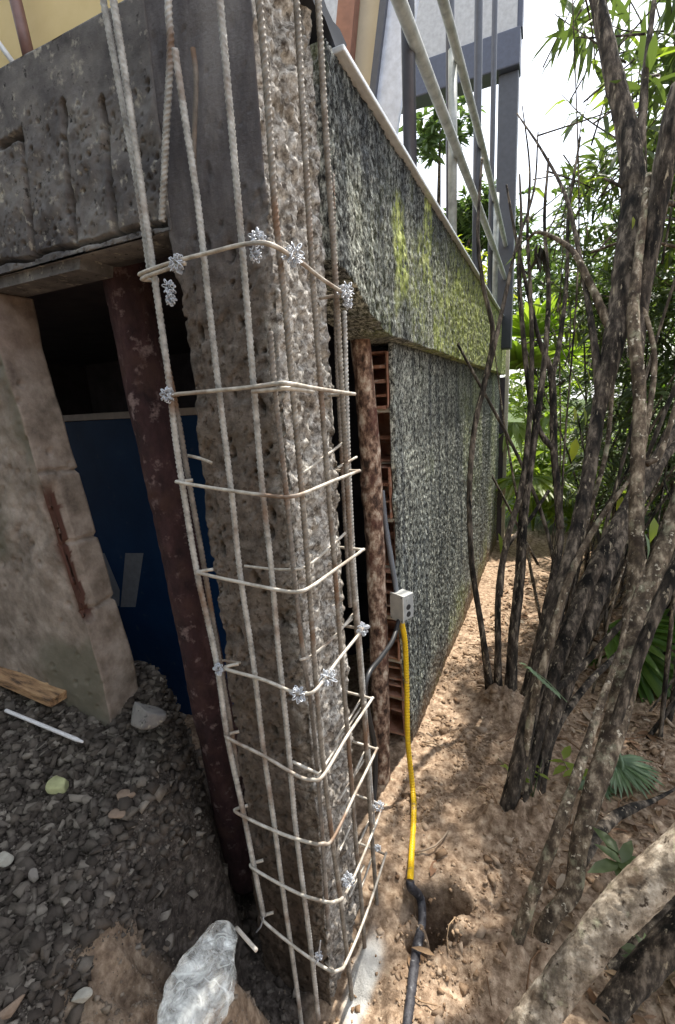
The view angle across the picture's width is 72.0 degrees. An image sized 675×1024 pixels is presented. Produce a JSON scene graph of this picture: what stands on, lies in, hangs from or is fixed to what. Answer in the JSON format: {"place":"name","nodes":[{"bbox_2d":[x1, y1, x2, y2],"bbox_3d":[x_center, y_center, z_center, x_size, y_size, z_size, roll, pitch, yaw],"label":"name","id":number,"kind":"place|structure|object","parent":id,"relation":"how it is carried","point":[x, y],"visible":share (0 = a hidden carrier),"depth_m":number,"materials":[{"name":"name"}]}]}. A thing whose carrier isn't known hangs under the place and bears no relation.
{"place":"outdoors","nodes":[
{"label":"outdoors","id":0,"kind":"place"},
{"bbox_2d":[0,0,122,67],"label":"yellow facade","id":1,"kind":"structure","parent":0,"point":[26,26],"depth_m":1.92,"materials":[{"name":"paint"}]},
{"bbox_2d":[0,397,674,1023],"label":"ground","id":2,"kind":"structure","parent":0,"point":[508,977],"depth_m":1.39,"materials":[{"name":"soil"}]},
{"bbox_2d":[0,293,137,725],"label":"masonry pier","id":3,"kind":"structure","parent":2,"relation":"on","point":[61,625],"depth_m":1.29,"materials":[{"name":"paint"}]},
{"bbox_2d":[0,0,172,296],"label":"concrete beam","id":4,"kind":"structure","parent":3,"relation":"on","point":[69,215],"depth_m":0.93,"materials":[{"name":"grey concrete"}]},
{"bbox_2d":[158,0,174,222],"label":"bent rebar","id":5,"kind":"object","parent":4,"relation":"attached to","point":[169,73],"visible":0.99,"depth_m":0.79,"materials":[{"name":"grey metal"}]},
{"bbox_2d":[0,660,306,1023],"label":"rubble","id":6,"kind":"object","parent":2,"relation":"on","point":[31,915],"visible":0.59,"depth_m":1.13,"materials":[{"name":"grey gravel"}]},
{"bbox_2d":[0,851,13,867],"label":"stone","id":7,"kind":"object","parent":6,"relation":"on","point":[6,859],"visible":1,"depth_m":1.04,"materials":[{"name":"white stone"}]},
{"bbox_2d":[0,994,24,1019],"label":"stone","id":8,"kind":"object","parent":6,"relation":"on","point":[8,1011],"visible":1,"depth_m":0.82,"materials":[{"name":"brown stone"}]},
{"bbox_2d":[0,666,66,706],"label":"wooden plank","id":9,"kind":"object","parent":6,"relation":"on","point":[41,692],"visible":0.52,"depth_m":1.40,"materials":[{"name":"brown wood"}]},
{"bbox_2d":[28,868,38,882],"bbox_3d":[-0.656,0.785,1.002,0.018,0.030,0.018,-13,16,-34],"label":"stone","id":10,"kind":"object","parent":6,"relation":"on","point":[33,876],"visible":1,"depth_m":1.00,"materials":[{"name":"grey stone"}]},
{"bbox_2d":[4,709,83,742],"bbox_3d":[-0.838,0.606,1.320,0.334,0.022,0.011,3,15,24],"label":"white rod","id":11,"kind":"object","parent":6,"relation":"on","point":[46,727],"visible":1,"depth_m":1.31,"materials":[{"name":"plastic"}]},
{"bbox_2d":[45,775,68,794],"bbox_3d":[-0.719,0.698,1.193,0.054,0.028,0.048,-5,13,-6],"label":"stone","id":12,"kind":"object","parent":6,"relation":"on","point":[56,784],"visible":1,"depth_m":1.18,"materials":[{"name":"green stone"}]},
{"bbox_2d":[71,986,92,1003],"bbox_3d":[-0.482,0.916,0.879,0.036,0.021,0.020,-4,13,-3],"label":"stone","id":13,"kind":"object","parent":6,"relation":"on","point":[82,995],"visible":1,"depth_m":0.87,"materials":[{"name":"grey stone"}]},
{"bbox_2d":[108,808,125,818],"bbox_3d":[-0.526,0.724,1.114,0.046,0.015,0.028,-1,13,10],"label":"stone","id":14,"kind":"object","parent":6,"relation":"on","point":[115,813],"visible":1,"depth_m":1.11,"materials":[{"name":"brown stone"}]},
{"bbox_2d":[116,789,135,799],"bbox_3d":[-0.523,0.699,1.150,0.048,0.014,0.026,-4,13,-2],"label":"stone","id":15,"kind":"object","parent":6,"relation":"on","point":[122,793],"visible":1,"depth_m":1.14,"materials":[{"name":"brown stone"}]},
{"bbox_2d":[131,702,166,729],"bbox_3d":[-0.514,0.537,1.244,0.119,0.066,0.073,3,15,24],"label":"concrete lump","id":16,"kind":"object","parent":6,"relation":"on","point":[145,717],"visible":1,"depth_m":1.22,"materials":[{"name":"grey concrete"}]},
{"bbox_2d":[102,262,252,894],"bbox_3d":[-0.400,0.259,1.303,0.254,1.871,0.124,3,15,24],"label":"painted post","id":17,"kind":"object","parent":2,"relation":"on","point":[129,294],"visible":0.65,"depth_m":1.22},
{"bbox_2d":[80,840,291,1023],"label":"heap crumbs","id":18,"kind":"object","parent":2,"relation":"on","point":[106,1008],"visible":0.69,"depth_m":0.95,"materials":[{"name":"white stone"}]},
{"bbox_2d":[157,921,236,1023],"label":"rock","id":19,"kind":"object","parent":18,"relation":"on","point":[187,966],"visible":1,"depth_m":0.87,"materials":[{"name":"white stone"}]},
{"bbox_2d":[25,255,388,654],"bbox_3d":[-1.318,0.025,3.089,3.700,2.377,2.600,3,15,24],"label":"dark room","id":20,"kind":"object","parent":2,"relation":"on","point":[79,348],"visible":0.19,"depth_m":3.62,"materials":[{"name":"paint"}]},
{"bbox_2d":[63,407,233,714],"bbox_3d":[-1.010,0.281,2.229,1.580,1.481,0.035,3,15,24],"label":"blue panel","id":21,"kind":"object","parent":20,"relation":"in","point":[108,469],"visible":0.35,"depth_m":2.16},
{"bbox_2d":[100,0,387,1023],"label":"rebar cage","id":22,"kind":"object","parent":2,"relation":"on","point":[292,386],"visible":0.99,"depth_m":0.91,"materials":[{"name":"metal"}]},
{"bbox_2d":[235,926,257,952],"bbox_3d":[-0.189,0.884,0.963,0.008,0.028,0.080,-15,18,-41],"label":"pipe piece","id":23,"kind":"object","parent":2,"relation":"on","point":[248,941],"visible":1,"depth_m":0.96,"materials":[{"name":"white plastic"}]},
{"bbox_2d":[144,0,359,1005],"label":"concrete column","id":24,"kind":"structure","parent":2,"relation":"on","point":[195,24],"depth_m":0.93,"materials":[{"name":"grey concrete"}]},
{"bbox_2d":[350,339,390,784],"bbox_3d":[0.129,0.344,1.645,0.074,2.052,0.143,3,15,24],"label":"timber prop","id":25,"kind":"object","parent":2,"relation":"on","point":[371,483],"visible":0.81,"depth_m":1.59,"materials":[{"name":"brown wood"}]},
{"bbox_2d":[310,38,505,739],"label":"house wall","id":26,"kind":"structure","parent":2,"relation":"on","point":[407,268],"depth_m":1.79,"materials":[{"name":"concrete"}]},
{"bbox_2d":[383,490,398,591],"bbox_3d":[0.179,0.117,1.631,0.064,0.400,0.036,-8,14,-18],"label":"corrugated conduit","id":27,"kind":"object","parent":26,"relation":"attached to","point":[390,555],"visible":0.84,"depth_m":1.63,"materials":[{"name":"grey plastic"}]},
{"bbox_2d":[390,589,412,623],"bbox_3d":[0.232,0.334,1.662,0.064,0.104,0.062,-14,17,-38],"label":"junction box","id":28,"kind":"object","parent":26,"relation":"attached to","point":[401,605],"visible":1,"depth_m":1.64,"materials":[{"name":"plastic"}]},
{"bbox_2d":[365,619,399,805],"bbox_3d":[0.164,0.649,1.535,0.025,0.476,0.397,2,14,22],"label":"black cable","id":29,"kind":"object","parent":28,"relation":"hanging from","point":[374,665],"visible":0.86,"depth_m":1.43,"materials":[{"name":"grey plastic"}]},
{"bbox_2d":[400,623,425,1023],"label":"yellow hose","id":30,"kind":"object","parent":26,"relation":"attached to","point":[413,889],"visible":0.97,"depth_m":1.41,"materials":[{"name":"plastic"}]},
{"bbox_2d":[324,0,524,349],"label":"house","id":31,"kind":"structure","parent":26,"relation":"on","point":[432,30],"depth_m":3.97,"materials":[{"name":"white paint"}]},
{"bbox_2d":[390,0,507,301],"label":"pipe railing","id":32,"kind":"object","parent":26,"relation":"on","point":[413,52],"visible":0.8,"depth_m":2.08,"materials":[{"name":"grey metal"}]},
{"bbox_2d":[398,95,525,260],"bbox_3d":[1.985,-3.519,8.924,2.344,6.481,3.095,-6,14,-11],"label":"tree","id":33,"kind":"object","parent":2,"relation":"on","point":[430,140],"visible":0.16,"depth_m":7.53,"materials":[{"name":"green plant"}]},
{"bbox_2d":[458,234,517,301],"bbox_3d":[1.141,-1.804,5.997,2.517,4.221,1.395,-4,13,-3],"label":"bush","id":34,"kind":"object","parent":2,"relation":"on","point":[485,266],"visible":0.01,"depth_m":5.58,"materials":[{"name":"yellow plant"}]},
{"bbox_2d":[496,350,509,539],"bbox_3d":[1.846,-0.658,5.205,0.095,2.280,0.090,3,15,24],"label":"end board","id":35,"kind":"object","parent":2,"relation":"on","point":[502,457],"visible":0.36,"depth_m":5.16,"materials":[{"name":"paint"}]},
{"bbox_2d":[498,759,549,797],"bbox_3d":[0.645,0.915,1.612,0.160,0.129,0.068,-3,13,0],"label":"weed","id":36,"kind":"object","parent":2,"relation":"on","point":[527,779],"visible":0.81,"depth_m":1.60,"materials":[{"name":"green plant"}]},
{"bbox_2d":[407,569,674,1023],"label":"leaf litter","id":37,"kind":"object","parent":2,"relation":"on","point":[597,1012],"visible":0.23,"depth_m":1.66,"materials":[{"name":"brown plant"}]},
{"bbox_2d":[414,598,674,1023],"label":"fallen twigs","id":38,"kind":"object","parent":2,"relation":"on","point":[445,834],"visible":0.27,"depth_m":1.68,"materials":[{"name":"brown plant"}]},
{"bbox_2d":[495,293,599,530],"bbox_3d":[2.353,-1.064,5.257,1.918,2.737,1.743,-3,13,1],"label":"fan palm","id":39,"kind":"object","parent":2,"relation":"on","point":[540,483],"visible":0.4,"depth_m":5.28,"materials":[{"name":"green plant"}]},
{"bbox_2d":[503,264,626,447],"bbox_3d":[5.638,-3.662,12.798,4.960,5.086,5.110,-8,14,-20],"label":"tree","id":40,"kind":"object","parent":2,"relation":"on","point":[563,381],"visible":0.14,"depth_m":12.62,"materials":[{"name":"green plant"}]},
{"bbox_2d":[457,0,674,738],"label":"shrub","id":41,"kind":"object","parent":2,"relation":"on","point":[620,576],"visible":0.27,"depth_m":2.30,"materials":[{"name":"brown plant"}]},
{"bbox_2d":[550,746,587,779],"bbox_3d":[0.806,0.903,1.631,0.135,0.068,0.127,-7,14,-15],"label":"seedling","id":42,"kind":"object","parent":2,"relation":"on","point":[566,752],"visible":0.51,"depth_m":1.63,"materials":[{"name":"green plant"}]},
{"bbox_2d":[467,85,674,696],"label":"shrub","id":43,"kind":"object","parent":2,"relation":"on","point":[522,502],"visible":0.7,"depth_m":2.14,"materials":[{"name":"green plant"}]},
{"bbox_2d":[469,184,674,449],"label":"tree","id":44,"kind":"object","parent":2,"relation":"on","point":[536,281],"visible":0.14,"depth_m":9.00,"materials":[{"name":"green plant"}]},
{"bbox_2d":[492,219,674,630],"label":"thicket","id":45,"kind":"object","parent":2,"relation":"on","point":[666,374],"depth_m":3.04,"materials":[{"name":"plant"}]},
{"bbox_2d":[499,0,674,811],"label":"shrub","id":46,"kind":"object","parent":2,"relation":"on","point":[562,664],"visible":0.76,"depth_m":1.59,"materials":[{"name":"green plant"}]},
{"bbox_2d":[520,663,566,701],"bbox_3d":[0.663,0.551,1.497,0.154,0.135,0.018,0,14,13],"label":"leafy sprig","id":47,"kind":"object","parent":46,"relation":"hanging from","point":[552,688],"visible":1,"depth_m":1.50,"materials":[{"name":"green plant"}]},
{"bbox_2d":[504,823,674,1023],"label":"leaning trunk","id":48,"kind":"object","parent":2,"relation":"on","point":[637,894],"visible":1,"depth_m":0.97,"materials":[{"name":"brown plant"}]},
{"bbox_2d":[505,340,674,545],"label":"undergrowth","id":49,"kind":"object","parent":2,"relation":"on","point":[548,511],"visible":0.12,"depth_m":6.04,"materials":[{"name":"green plant"}]},
{"bbox_2d":[510,0,674,945],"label":"shrub","id":50,"kind":"object","parent":2,"relation":"on","point":[641,617],"visible":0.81,"depth_m":1.41,"materials":[{"name":"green plant"}]},
{"bbox_2d":[587,827,635,875],"bbox_3d":[0.721,0.905,1.198,0.127,0.046,0.151,5,16,32],"label":"seedling","id":51,"kind":"object","parent":2,"relation":"on","point":[612,851],"visible":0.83,"depth_m":1.20,"materials":[{"name":"green plant"}]},
{"bbox_2d":[568,753,664,801],"bbox_3d":[1.027,0.987,1.705,0.330,0.188,0.186,-3,13,0],"label":"fan palm","id":52,"kind":"object","parent":2,"relation":"on","point":[632,770],"visible":0.5,"depth_m":1.68,"materials":[{"name":"green plant"}]},
{"bbox_2d":[563,250,674,430],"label":"tree","id":53,"kind":"object","parent":2,"relation":"on","point":[588,342],"visible":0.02,"depth_m":13.19,"materials":[{"name":"green plant"}]},
{"bbox_2d":[587,608,674,704],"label":"fan palm","id":54,"kind":"object","parent":2,"relation":"on","point":[652,673],"visible":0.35,"depth_m":2.27,"materials":[{"name":"green plant"}]},
{"bbox_2d":[593,896,674,1023],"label":"leaning trunk","id":55,"kind":"object","parent":2,"relation":"on","point":[645,968],"visible":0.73,"depth_m":1.09,"materials":[{"name":"brown plant"}]},
{"bbox_2d":[609,123,674,320],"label":"tree","id":56,"kind":"object","parent":2,"relation":"on","point":[618,209],"visible":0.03,"depth_m":8.28,"materials":[{"name":"green plant"}]},
{"bbox_2d":[621,933,674,971],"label":"seedling","id":57,"kind":"object","parent":2,"relation":"on","point":[628,948],"visible":0.05,"depth_m":1.18,"materials":[{"name":"green plant"}]},
{"bbox_2d":[648,384,674,484],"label":"fan palm","id":58,"kind":"object","parent":2,"relation":"on","point":[669,471],"visible":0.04,"depth_m":3.77,"materials":[{"name":"green plant"}]},
{"bbox_2d":[654,220,674,290],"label":"tree","id":59,"kind":"object","parent":2,"relation":"on","point":[666,271],"visible":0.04,"depth_m":7.04,"materials":[{"name":"green plant"}]},
{"bbox_2d":[398,0,674,403],"label":"sky","id":60,"kind":"structure","parent":0,"point":[536,98],"materials":[{"name":"white"}]},
{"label":"terrace slab","id":61,"kind":"structure","parent":0,"visible":0},
{"bbox_2d":[336,0,418,134],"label":"facade","id":62,"kind":"structure","parent":61,"relation":"on","point":[370,31],"depth_m":2.25,"materials":[{"name":"white paint"}]},
{"bbox_2d":[370,0,388,98],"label":"window frame","id":63,"kind":"structure","parent":62,"relation":"in","point":[383,4],"depth_m":2.22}
]}

